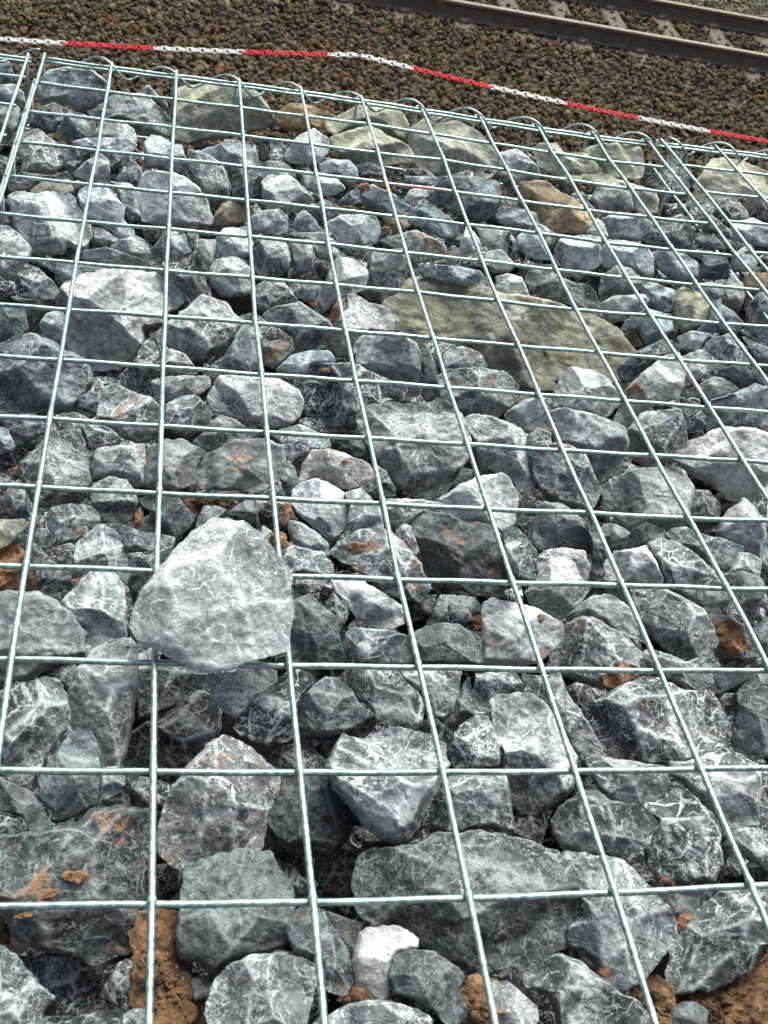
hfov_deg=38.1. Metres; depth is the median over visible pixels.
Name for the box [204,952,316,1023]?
rock
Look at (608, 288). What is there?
rock
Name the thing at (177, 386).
rock
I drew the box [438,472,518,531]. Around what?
rock
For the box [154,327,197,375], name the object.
rock
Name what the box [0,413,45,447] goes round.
rock
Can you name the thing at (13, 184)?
rock
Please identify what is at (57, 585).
rock
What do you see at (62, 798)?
rock
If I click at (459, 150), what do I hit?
rock
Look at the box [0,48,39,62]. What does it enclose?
spiral binder
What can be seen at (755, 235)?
rock
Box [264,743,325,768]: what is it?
rock
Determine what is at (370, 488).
rock
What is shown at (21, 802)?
rock
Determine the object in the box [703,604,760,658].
rock
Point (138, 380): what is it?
rock
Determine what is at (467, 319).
rock
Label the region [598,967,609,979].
mud clod
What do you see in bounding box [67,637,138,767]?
rock
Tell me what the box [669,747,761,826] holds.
rock
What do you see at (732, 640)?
mud clod
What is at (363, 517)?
rock
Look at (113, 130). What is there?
rock
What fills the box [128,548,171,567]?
rock
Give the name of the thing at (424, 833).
rock
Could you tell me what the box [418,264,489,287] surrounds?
rock
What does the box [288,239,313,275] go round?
rock
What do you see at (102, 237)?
rock
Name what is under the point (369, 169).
rock
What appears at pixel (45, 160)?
rock
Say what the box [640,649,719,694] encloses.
rock
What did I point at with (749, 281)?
rock
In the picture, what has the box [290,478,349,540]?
rock
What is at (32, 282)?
rock
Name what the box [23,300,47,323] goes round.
rock
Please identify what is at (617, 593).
rock
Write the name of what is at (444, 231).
rock
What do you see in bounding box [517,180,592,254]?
rock
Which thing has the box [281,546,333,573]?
rock
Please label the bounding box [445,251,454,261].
mud clod
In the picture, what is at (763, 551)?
rock
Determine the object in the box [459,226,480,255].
rock
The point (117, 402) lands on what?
rock
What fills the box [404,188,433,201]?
rock
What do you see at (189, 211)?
rock
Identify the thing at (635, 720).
rock
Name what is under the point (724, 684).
rock
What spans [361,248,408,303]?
rock
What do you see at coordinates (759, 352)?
rock
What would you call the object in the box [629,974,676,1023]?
soil
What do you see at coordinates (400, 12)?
sleeper
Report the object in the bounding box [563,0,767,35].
rail
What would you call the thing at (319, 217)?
rock
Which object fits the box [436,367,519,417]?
rock
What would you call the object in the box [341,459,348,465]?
mud clod
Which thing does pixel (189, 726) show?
rock
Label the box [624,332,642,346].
rock
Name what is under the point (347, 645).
rock
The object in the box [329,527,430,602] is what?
rock
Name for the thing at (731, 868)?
rock
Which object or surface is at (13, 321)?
rock
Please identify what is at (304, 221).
rock
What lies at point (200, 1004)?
soil
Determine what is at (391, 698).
rock
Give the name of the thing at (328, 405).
rock
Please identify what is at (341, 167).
rock
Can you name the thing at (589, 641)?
rock
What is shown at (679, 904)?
rock
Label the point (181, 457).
rock
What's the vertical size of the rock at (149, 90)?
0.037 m
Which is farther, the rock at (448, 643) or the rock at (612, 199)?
the rock at (612, 199)
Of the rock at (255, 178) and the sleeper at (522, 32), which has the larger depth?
the sleeper at (522, 32)
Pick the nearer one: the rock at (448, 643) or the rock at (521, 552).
the rock at (448, 643)
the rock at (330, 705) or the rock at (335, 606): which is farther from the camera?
the rock at (335, 606)
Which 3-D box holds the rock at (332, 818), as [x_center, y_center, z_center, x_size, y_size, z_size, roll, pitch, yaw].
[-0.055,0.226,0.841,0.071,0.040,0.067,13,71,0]
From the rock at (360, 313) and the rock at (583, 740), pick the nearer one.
the rock at (583, 740)
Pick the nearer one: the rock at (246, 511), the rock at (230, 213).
the rock at (246, 511)
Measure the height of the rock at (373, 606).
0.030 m
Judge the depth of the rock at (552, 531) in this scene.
1.07 m
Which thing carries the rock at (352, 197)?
in the gabion basket at (150, 904)
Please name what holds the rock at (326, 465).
in the gabion basket at (150, 904)
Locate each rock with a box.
[0,62,16,82]
[0,84,25,104]
[0,106,19,144]
[0,225,31,281]
[0,302,28,340]
[0,332,93,413]
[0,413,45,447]
[0,426,15,451]
[0,519,28,548]
[0,590,87,686]
[0,676,70,785]
[0,777,52,831]
[0,804,158,967]
[0,815,26,834]
[0,944,54,1023]
[1,479,30,518]
[7,171,74,191]
[7,190,91,255]
[11,128,78,174]
[15,264,58,299]
[16,533,73,601]
[18,428,93,507]
[19,955,104,993]
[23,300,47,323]
[29,102,68,133]
[30,179,73,192]
[33,503,100,547]
[35,66,106,110]
[37,728,100,822]
[39,262,96,279]
[39,311,66,341]
[46,664,75,689]
[54,412,122,450]
[56,110,95,142]
[58,157,82,176]
[59,268,185,371]
[60,571,126,656]
[62,1009,123,1023]
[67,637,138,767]
[72,137,136,166]
[72,523,130,585]
[73,153,109,181]
[77,391,101,413]
[78,182,134,239]
[80,247,151,266]
[87,93,177,136]
[89,476,137,523]
[91,443,146,486]
[92,226,117,247]
[94,122,136,142]
[96,383,158,443]
[99,959,131,1009]
[100,766,125,800]
[101,786,130,806]
[104,523,174,552]
[110,181,141,220]
[110,235,150,255]
[115,159,142,183]
[118,337,159,396]
[122,690,221,767]
[122,1008,144,1023]
[125,775,171,810]
[127,574,150,606]
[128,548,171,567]
[129,517,293,671]
[136,666,211,718]
[137,170,213,227]
[138,496,196,540]
[139,85,168,112]
[143,134,186,174]
[144,438,206,490]
[149,231,193,260]
[151,375,210,401]
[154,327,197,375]
[156,735,280,869]
[158,268,208,301]
[164,395,211,437]
[167,294,241,361]
[174,848,295,980]
[175,83,276,143]
[186,149,230,215]
[191,975,212,999]
[193,415,252,450]
[194,239,215,264]
[195,505,225,528]
[196,438,285,492]
[201,143,258,174]
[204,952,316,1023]
[206,375,304,428]
[207,668,277,718]
[209,256,250,297]
[212,201,252,226]
[215,226,254,258]
[219,325,263,371]
[226,500,259,528]
[232,170,263,206]
[233,669,314,745]
[250,209,288,235]
[250,281,297,312]
[253,237,290,276]
[259,140,286,161]
[259,161,295,179]
[261,174,313,213]
[261,336,293,368]
[262,301,332,352]
[262,829,282,854]
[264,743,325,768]
[267,776,356,859]
[270,424,330,468]
[274,103,324,131]
[275,350,335,374]
[275,858,307,897]
[280,460,299,494]
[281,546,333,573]
[284,128,329,164]
[287,906,354,996]
[288,231,346,260]
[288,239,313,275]
[288,280,322,304]
[288,520,329,555]
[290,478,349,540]
[290,593,347,670]
[291,579,322,597]
[292,210,320,231]
[298,448,374,490]
[298,676,373,734]
[299,362,407,429]
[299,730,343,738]
[302,172,345,195]
[312,199,341,221]
[314,737,338,759]
[314,840,358,897]
[314,999,432,1023]
[317,257,368,314]
[319,159,358,183]
[324,104,409,139]
[324,727,449,845]
[325,592,348,626]
[325,911,361,957]
[327,214,381,245]
[327,294,395,357]
[329,125,414,165]
[329,439,369,458]
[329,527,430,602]
[331,580,404,629]
[336,188,361,205]
[340,629,354,662]
[344,488,371,499]
[344,496,383,536]
[344,716,375,737]
[345,627,405,663]
[348,670,424,730]
[351,829,581,975]
[351,925,418,998]
[353,331,422,398]
[355,825,442,862]
[356,397,471,500]
[357,162,400,179]
[359,184,410,214]
[359,465,395,498]
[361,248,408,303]
[380,230,446,263]
[380,277,635,390]
[382,213,411,234]
[386,498,443,527]
[388,949,467,1023]
[395,524,419,554]
[399,622,482,664]
[399,671,461,719]
[402,176,447,185]
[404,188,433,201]
[406,116,497,179]
[408,204,458,238]
[408,510,511,599]
[408,595,436,621]
[410,338,438,401]
[416,552,441,595]
[417,718,452,747]
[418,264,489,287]
[426,594,454,625]
[427,176,501,221]
[430,775,513,832]
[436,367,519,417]
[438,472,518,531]
[441,346,487,368]
[442,676,490,733]
[444,226,464,248]
[447,467,480,493]
[447,595,477,622]
[449,715,500,768]
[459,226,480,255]
[464,414,535,492]
[472,672,523,702]
[476,225,516,253]
[481,249,513,272]
[481,597,563,665]
[489,692,578,815]
[491,980,538,1023]
[495,206,539,227]
[495,273,528,295]
[497,149,539,181]
[502,525,537,580]
[504,397,543,427]
[511,805,553,844]
[515,515,534,543]
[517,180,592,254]
[517,233,554,259]
[521,407,629,479]
[521,953,649,1023]
[522,673,605,761]
[523,263,566,277]
[524,270,600,316]
[524,557,589,618]
[526,427,551,458]
[528,443,601,508]
[532,143,598,176]
[532,501,591,553]
[535,547,590,580]
[546,616,643,689]
[550,790,657,856]
[551,366,619,417]
[553,175,582,194]
[554,235,600,279]
[561,851,677,992]
[564,594,644,643]
[580,171,658,214]
[583,520,606,578]
[584,142,643,179]
[585,756,670,804]
[586,218,607,237]
[587,675,727,765]
[592,188,633,215]
[598,265,643,301]
[600,239,653,277]
[601,212,652,240]
[601,294,649,322]
[601,464,694,531]
[601,523,629,551]
[602,587,630,605]
[603,545,663,583]
[613,352,686,427]
[616,339,679,382]
[621,309,672,345]
[621,522,665,548]
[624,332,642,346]
[627,409,687,467]
[630,589,718,659]
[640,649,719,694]
[641,281,674,311]
[641,781,724,885]
[642,150,694,210]
[642,221,692,250]
[645,537,721,606]
[654,250,698,286]
[658,892,702,931]
[664,889,767,993]
[666,527,744,572]
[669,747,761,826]
[671,286,709,331]
[671,1001,708,1023]
[672,426,767,502]
[677,330,709,349]
[679,396,705,434]
[682,349,717,386]
[686,282,724,300]
[687,157,767,217]
[687,376,739,399]
[689,489,720,533]
[693,231,726,249]
[696,214,732,239]
[696,300,743,332]
[698,254,730,279]
[702,333,748,366]
[703,383,767,431]
[703,591,730,605]
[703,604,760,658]
[713,673,749,698]
[715,497,766,557]
[717,362,762,387]
[719,854,748,877]
[722,826,767,871]
[724,273,744,311]
[724,570,764,626]
[729,552,761,576]
[730,218,767,247]
[730,245,757,271]
[731,674,767,759]
[742,336,767,372]
[744,273,767,306]
[745,290,767,343]
[752,616,767,657]
[759,538,767,596]
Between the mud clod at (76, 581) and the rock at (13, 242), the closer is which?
the mud clod at (76, 581)
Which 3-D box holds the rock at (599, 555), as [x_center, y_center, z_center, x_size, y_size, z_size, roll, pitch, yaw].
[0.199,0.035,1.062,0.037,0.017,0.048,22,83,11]
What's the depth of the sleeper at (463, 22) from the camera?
11.55 m
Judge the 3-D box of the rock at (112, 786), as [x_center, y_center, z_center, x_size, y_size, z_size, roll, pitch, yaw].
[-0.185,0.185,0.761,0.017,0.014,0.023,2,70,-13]
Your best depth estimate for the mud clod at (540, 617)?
0.95 m
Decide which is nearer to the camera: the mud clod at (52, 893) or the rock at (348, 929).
the mud clod at (52, 893)
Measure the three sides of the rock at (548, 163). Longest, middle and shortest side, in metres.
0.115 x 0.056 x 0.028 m
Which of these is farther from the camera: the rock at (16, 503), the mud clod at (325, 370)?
the mud clod at (325, 370)
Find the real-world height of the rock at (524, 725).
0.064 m
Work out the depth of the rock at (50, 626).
0.86 m
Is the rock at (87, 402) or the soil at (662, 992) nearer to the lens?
the soil at (662, 992)
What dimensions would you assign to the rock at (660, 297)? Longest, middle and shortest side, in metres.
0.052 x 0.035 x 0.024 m
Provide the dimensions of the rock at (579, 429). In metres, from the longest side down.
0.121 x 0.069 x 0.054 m
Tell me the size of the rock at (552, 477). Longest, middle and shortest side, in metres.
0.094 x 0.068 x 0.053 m
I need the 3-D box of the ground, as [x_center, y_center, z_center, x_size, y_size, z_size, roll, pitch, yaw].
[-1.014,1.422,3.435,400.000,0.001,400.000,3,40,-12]
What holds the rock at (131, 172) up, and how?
in the gabion basket at (150, 904)
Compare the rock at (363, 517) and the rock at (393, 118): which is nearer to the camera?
the rock at (363, 517)
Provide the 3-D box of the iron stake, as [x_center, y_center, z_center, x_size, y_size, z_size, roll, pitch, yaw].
[-0.268,-1.219,5.282,0.016,1.915,0.026,15,39,2]
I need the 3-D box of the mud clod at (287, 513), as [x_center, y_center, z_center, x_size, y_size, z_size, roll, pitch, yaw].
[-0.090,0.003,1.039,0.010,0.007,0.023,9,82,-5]
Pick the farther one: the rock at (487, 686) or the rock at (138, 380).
the rock at (138, 380)
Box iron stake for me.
[335,50,361,201]
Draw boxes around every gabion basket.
[0,52,767,1023]
[0,53,31,143]
[640,138,767,272]
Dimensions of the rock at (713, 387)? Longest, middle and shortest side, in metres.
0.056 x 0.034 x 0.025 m
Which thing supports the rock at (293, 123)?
in the gabion basket at (150, 904)
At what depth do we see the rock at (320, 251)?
1.44 m
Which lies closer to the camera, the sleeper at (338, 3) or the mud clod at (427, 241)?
the mud clod at (427, 241)
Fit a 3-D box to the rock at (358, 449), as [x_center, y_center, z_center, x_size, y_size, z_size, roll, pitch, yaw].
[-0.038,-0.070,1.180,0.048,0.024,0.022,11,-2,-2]
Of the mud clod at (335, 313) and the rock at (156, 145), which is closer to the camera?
the mud clod at (335, 313)
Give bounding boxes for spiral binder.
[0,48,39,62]
[59,56,655,147]
[668,136,767,161]
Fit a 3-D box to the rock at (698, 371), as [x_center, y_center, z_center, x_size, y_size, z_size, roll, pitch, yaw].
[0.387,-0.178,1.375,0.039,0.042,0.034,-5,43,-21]
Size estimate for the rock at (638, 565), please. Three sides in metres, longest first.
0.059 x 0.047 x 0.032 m
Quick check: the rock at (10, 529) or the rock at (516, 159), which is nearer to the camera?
the rock at (10, 529)
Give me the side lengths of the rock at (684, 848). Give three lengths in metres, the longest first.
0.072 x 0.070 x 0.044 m
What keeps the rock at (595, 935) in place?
in the gabion basket at (150, 904)
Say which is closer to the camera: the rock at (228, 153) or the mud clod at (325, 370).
the mud clod at (325, 370)
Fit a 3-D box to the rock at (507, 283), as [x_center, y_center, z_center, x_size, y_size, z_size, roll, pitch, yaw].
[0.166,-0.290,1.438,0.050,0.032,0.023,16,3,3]
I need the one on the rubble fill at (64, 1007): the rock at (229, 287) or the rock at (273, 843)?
the rock at (273, 843)
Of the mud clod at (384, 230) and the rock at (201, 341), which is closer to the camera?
the rock at (201, 341)
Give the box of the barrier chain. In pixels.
[0,37,767,143]
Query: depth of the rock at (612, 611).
0.98 m
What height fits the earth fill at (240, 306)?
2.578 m
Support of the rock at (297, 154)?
in the gabion basket at (150, 904)
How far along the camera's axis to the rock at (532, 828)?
0.85 m
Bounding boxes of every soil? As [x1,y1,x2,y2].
[0,917,10,944]
[127,909,197,1023]
[181,498,234,515]
[192,997,207,1023]
[336,983,373,1005]
[459,972,538,1023]
[466,611,481,631]
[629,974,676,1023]
[675,951,767,1023]
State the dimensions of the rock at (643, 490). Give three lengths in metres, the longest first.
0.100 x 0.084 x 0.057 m
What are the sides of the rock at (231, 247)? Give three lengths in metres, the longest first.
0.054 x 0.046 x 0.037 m
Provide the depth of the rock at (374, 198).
1.56 m
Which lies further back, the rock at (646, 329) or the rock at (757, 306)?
the rock at (757, 306)
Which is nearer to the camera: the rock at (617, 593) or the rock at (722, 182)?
the rock at (617, 593)
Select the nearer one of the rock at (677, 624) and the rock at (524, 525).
the rock at (677, 624)
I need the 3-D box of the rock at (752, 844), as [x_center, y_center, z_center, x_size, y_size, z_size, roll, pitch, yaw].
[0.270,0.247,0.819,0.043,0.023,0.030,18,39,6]
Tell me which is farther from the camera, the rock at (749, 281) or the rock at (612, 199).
the rock at (612, 199)
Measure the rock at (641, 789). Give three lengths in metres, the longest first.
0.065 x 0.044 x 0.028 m
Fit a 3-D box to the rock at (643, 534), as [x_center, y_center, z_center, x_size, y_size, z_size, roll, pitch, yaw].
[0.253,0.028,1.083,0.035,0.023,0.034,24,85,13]
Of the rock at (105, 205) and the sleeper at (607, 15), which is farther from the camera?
the sleeper at (607, 15)
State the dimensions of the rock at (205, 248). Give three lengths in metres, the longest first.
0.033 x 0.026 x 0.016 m
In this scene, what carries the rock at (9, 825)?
in the gabion basket at (150, 904)
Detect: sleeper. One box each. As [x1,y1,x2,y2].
[266,0,289,12]
[329,0,353,19]
[388,7,415,34]
[449,0,477,44]
[493,0,536,50]
[544,0,596,64]
[594,5,655,73]
[646,14,710,84]
[695,23,761,93]
[747,32,767,53]
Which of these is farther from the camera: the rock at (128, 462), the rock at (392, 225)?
the rock at (392, 225)
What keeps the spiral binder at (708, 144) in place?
attached to the gabion basket at (707, 150)
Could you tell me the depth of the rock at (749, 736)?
0.94 m
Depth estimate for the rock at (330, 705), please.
0.85 m
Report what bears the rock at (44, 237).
in the gabion basket at (150, 904)
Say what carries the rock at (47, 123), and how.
in the gabion basket at (150, 904)
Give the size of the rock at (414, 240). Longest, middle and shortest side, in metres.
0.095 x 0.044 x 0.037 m
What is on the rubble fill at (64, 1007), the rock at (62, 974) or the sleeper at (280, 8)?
the rock at (62, 974)
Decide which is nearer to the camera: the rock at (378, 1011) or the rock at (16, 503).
the rock at (378, 1011)
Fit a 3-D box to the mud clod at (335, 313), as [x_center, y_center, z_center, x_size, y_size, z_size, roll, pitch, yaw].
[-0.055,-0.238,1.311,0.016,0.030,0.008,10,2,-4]
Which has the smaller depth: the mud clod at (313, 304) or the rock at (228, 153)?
the mud clod at (313, 304)
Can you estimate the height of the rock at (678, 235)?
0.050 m
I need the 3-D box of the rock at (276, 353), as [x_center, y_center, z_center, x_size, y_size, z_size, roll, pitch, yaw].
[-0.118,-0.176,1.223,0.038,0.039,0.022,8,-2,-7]
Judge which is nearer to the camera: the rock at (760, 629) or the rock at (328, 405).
the rock at (760, 629)
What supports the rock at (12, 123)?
in the gabion basket at (26, 62)
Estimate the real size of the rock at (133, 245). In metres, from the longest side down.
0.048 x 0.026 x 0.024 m
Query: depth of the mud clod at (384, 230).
1.49 m
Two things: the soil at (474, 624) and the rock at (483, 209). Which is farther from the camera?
the rock at (483, 209)
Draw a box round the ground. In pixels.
[0,0,767,264]
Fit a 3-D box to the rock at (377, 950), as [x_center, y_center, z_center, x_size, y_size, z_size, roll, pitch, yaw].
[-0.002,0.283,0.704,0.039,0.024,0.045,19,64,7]
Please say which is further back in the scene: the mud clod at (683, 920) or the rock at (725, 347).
the rock at (725, 347)
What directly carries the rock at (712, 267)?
in the gabion basket at (150, 904)
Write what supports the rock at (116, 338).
on the rubble fill at (64, 1007)
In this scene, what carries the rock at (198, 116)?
in the gabion basket at (150, 904)
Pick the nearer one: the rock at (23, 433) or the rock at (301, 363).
the rock at (23, 433)
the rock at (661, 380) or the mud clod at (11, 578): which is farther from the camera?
the rock at (661, 380)
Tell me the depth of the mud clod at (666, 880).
0.82 m
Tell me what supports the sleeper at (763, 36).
on the ground
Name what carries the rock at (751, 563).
in the gabion basket at (150, 904)
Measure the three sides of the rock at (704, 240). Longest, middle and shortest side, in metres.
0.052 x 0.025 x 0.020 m
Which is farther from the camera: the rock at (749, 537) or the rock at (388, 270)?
the rock at (388, 270)
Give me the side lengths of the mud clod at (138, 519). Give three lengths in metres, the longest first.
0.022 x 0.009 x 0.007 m
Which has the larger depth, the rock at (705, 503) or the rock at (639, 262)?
the rock at (639, 262)
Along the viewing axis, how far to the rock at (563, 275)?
1.48 m
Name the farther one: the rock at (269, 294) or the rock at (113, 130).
the rock at (113, 130)
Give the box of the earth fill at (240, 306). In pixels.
[0,216,764,1023]
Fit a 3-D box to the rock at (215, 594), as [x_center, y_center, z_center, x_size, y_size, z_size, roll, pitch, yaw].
[-0.126,0.061,0.836,0.120,0.036,0.124,7,64,-8]
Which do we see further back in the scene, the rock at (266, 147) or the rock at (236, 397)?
the rock at (266, 147)
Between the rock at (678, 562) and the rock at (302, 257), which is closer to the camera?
the rock at (678, 562)
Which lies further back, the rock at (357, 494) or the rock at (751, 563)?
the rock at (751, 563)
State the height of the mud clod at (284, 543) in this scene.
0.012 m
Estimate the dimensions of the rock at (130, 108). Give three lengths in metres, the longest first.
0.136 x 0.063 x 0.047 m
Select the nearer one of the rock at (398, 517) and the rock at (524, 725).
the rock at (524, 725)
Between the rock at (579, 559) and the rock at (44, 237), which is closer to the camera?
the rock at (579, 559)
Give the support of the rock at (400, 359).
in the gabion basket at (150, 904)
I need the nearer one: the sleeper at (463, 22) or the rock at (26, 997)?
the rock at (26, 997)
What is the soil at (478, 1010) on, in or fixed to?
on the rubble fill at (64, 1007)
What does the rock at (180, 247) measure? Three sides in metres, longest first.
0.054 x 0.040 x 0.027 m
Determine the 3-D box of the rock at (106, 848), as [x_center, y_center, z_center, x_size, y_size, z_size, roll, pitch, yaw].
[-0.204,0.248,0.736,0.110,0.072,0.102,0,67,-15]
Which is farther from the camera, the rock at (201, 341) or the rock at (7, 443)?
the rock at (201, 341)
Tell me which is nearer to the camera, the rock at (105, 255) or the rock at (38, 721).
the rock at (38, 721)
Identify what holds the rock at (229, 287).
in the gabion basket at (150, 904)
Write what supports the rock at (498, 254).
in the gabion basket at (150, 904)
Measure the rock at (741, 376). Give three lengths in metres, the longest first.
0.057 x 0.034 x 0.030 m
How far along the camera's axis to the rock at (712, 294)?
1.52 m
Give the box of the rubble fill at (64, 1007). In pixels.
[0,105,767,1023]
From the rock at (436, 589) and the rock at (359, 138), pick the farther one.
the rock at (359, 138)
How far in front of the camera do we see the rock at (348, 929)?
0.75 m
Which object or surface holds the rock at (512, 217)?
in the gabion basket at (150, 904)
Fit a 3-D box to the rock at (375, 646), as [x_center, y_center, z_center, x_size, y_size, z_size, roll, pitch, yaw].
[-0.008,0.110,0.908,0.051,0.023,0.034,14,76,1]
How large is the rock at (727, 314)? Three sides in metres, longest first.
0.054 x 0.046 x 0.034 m
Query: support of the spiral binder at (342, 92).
attached to the gabion basket at (150, 904)
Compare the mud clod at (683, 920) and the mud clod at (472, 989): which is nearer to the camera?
the mud clod at (472, 989)
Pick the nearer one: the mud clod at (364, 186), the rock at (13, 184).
the rock at (13, 184)
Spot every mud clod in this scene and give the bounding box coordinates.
[0,544,36,591]
[8,466,18,475]
[13,912,32,918]
[40,888,58,898]
[62,870,88,883]
[72,579,80,585]
[133,508,143,530]
[139,159,145,167]
[268,531,290,549]
[281,502,292,526]
[306,300,316,308]
[320,368,330,372]
[329,298,345,321]
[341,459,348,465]
[348,541,367,552]
[357,183,369,190]
[381,227,389,234]
[424,238,430,244]
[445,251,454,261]
[462,974,482,998]
[537,613,544,620]
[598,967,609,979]
[602,659,636,688]
[659,877,676,883]
[677,913,691,930]
[715,619,747,654]
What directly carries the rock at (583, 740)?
in the gabion basket at (150, 904)
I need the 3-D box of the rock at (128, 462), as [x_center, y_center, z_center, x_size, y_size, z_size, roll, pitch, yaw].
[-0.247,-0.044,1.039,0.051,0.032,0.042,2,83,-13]
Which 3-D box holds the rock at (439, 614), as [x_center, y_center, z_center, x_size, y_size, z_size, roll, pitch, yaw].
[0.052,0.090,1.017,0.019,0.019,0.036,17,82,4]
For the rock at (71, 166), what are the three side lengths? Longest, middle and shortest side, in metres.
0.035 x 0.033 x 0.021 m
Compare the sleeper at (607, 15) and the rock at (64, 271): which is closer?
the rock at (64, 271)
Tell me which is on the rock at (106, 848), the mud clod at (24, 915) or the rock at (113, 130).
the mud clod at (24, 915)
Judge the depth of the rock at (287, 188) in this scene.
1.53 m
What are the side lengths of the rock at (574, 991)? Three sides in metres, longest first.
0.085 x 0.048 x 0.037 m
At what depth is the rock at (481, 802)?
0.81 m
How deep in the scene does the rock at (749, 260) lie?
1.64 m
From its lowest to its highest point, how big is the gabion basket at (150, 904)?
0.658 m
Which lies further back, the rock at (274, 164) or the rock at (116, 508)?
the rock at (274, 164)
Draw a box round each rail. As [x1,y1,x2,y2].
[348,0,767,73]
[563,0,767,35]
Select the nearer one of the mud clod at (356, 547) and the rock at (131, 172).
the mud clod at (356, 547)
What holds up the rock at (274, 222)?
in the gabion basket at (150, 904)
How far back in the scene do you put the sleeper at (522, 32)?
11.70 m
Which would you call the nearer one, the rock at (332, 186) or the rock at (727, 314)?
the rock at (727, 314)
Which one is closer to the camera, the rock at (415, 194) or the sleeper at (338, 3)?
the rock at (415, 194)
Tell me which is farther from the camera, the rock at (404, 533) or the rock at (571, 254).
the rock at (571, 254)
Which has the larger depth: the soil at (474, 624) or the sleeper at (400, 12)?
the sleeper at (400, 12)
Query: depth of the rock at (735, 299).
1.55 m
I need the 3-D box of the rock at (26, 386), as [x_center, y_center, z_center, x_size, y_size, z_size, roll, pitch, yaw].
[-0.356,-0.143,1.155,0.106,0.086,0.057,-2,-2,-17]
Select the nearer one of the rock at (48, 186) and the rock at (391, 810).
the rock at (391, 810)
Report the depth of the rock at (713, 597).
1.02 m
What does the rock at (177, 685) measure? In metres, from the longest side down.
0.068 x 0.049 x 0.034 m
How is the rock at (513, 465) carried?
in the gabion basket at (150, 904)
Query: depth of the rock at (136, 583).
0.96 m
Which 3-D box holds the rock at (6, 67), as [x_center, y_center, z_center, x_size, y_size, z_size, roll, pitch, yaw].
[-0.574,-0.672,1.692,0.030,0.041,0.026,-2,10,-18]
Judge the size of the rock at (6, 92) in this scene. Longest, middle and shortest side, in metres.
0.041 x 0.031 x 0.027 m
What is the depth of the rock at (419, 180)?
1.64 m
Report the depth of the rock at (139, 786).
0.81 m
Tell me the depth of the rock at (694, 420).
1.27 m
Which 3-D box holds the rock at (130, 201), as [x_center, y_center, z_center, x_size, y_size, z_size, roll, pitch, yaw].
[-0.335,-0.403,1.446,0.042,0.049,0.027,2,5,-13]
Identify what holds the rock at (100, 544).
in the gabion basket at (150, 904)
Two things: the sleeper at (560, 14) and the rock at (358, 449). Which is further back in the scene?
the sleeper at (560, 14)
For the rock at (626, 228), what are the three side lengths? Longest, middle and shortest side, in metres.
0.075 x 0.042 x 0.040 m
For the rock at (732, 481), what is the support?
in the gabion basket at (150, 904)
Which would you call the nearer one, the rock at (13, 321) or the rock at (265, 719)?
the rock at (265, 719)
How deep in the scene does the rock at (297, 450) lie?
1.10 m
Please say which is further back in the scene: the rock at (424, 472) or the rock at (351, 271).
the rock at (351, 271)
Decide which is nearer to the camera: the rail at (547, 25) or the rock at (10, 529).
the rock at (10, 529)
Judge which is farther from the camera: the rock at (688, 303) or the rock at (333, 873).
the rock at (688, 303)
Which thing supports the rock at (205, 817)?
in the gabion basket at (150, 904)
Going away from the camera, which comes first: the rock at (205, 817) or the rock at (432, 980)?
the rock at (432, 980)
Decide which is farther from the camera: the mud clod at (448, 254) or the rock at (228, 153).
the rock at (228, 153)
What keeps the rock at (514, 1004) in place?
in the gabion basket at (150, 904)
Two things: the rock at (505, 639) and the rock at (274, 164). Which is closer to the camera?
the rock at (505, 639)
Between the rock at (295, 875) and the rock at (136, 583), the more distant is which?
the rock at (136, 583)
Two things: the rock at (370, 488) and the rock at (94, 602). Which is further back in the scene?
the rock at (370, 488)
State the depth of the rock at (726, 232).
1.70 m
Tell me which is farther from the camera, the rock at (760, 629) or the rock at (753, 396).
the rock at (753, 396)
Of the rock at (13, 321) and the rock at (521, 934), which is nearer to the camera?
the rock at (521, 934)
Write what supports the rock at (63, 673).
in the gabion basket at (150, 904)
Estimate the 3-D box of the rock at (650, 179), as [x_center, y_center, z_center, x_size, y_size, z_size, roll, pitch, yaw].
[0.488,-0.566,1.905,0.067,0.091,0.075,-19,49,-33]
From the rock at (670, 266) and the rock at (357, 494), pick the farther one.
the rock at (670, 266)
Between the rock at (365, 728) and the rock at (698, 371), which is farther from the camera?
the rock at (698, 371)
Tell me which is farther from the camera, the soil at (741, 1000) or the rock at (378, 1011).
the soil at (741, 1000)
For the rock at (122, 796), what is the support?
in the gabion basket at (150, 904)
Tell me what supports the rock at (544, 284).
in the gabion basket at (150, 904)
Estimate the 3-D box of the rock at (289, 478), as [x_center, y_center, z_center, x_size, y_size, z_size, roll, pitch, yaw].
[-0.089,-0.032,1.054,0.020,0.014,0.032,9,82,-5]
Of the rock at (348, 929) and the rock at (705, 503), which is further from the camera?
the rock at (705, 503)
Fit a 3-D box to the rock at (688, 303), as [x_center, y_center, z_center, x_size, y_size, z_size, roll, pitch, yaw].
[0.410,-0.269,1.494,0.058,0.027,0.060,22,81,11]
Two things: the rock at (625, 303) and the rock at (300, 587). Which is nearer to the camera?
the rock at (300, 587)
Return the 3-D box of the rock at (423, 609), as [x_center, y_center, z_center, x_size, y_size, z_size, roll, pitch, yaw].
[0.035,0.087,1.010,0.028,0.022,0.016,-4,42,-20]
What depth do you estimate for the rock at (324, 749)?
0.86 m
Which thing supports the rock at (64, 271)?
in the gabion basket at (150, 904)
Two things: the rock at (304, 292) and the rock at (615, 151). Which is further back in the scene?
the rock at (615, 151)

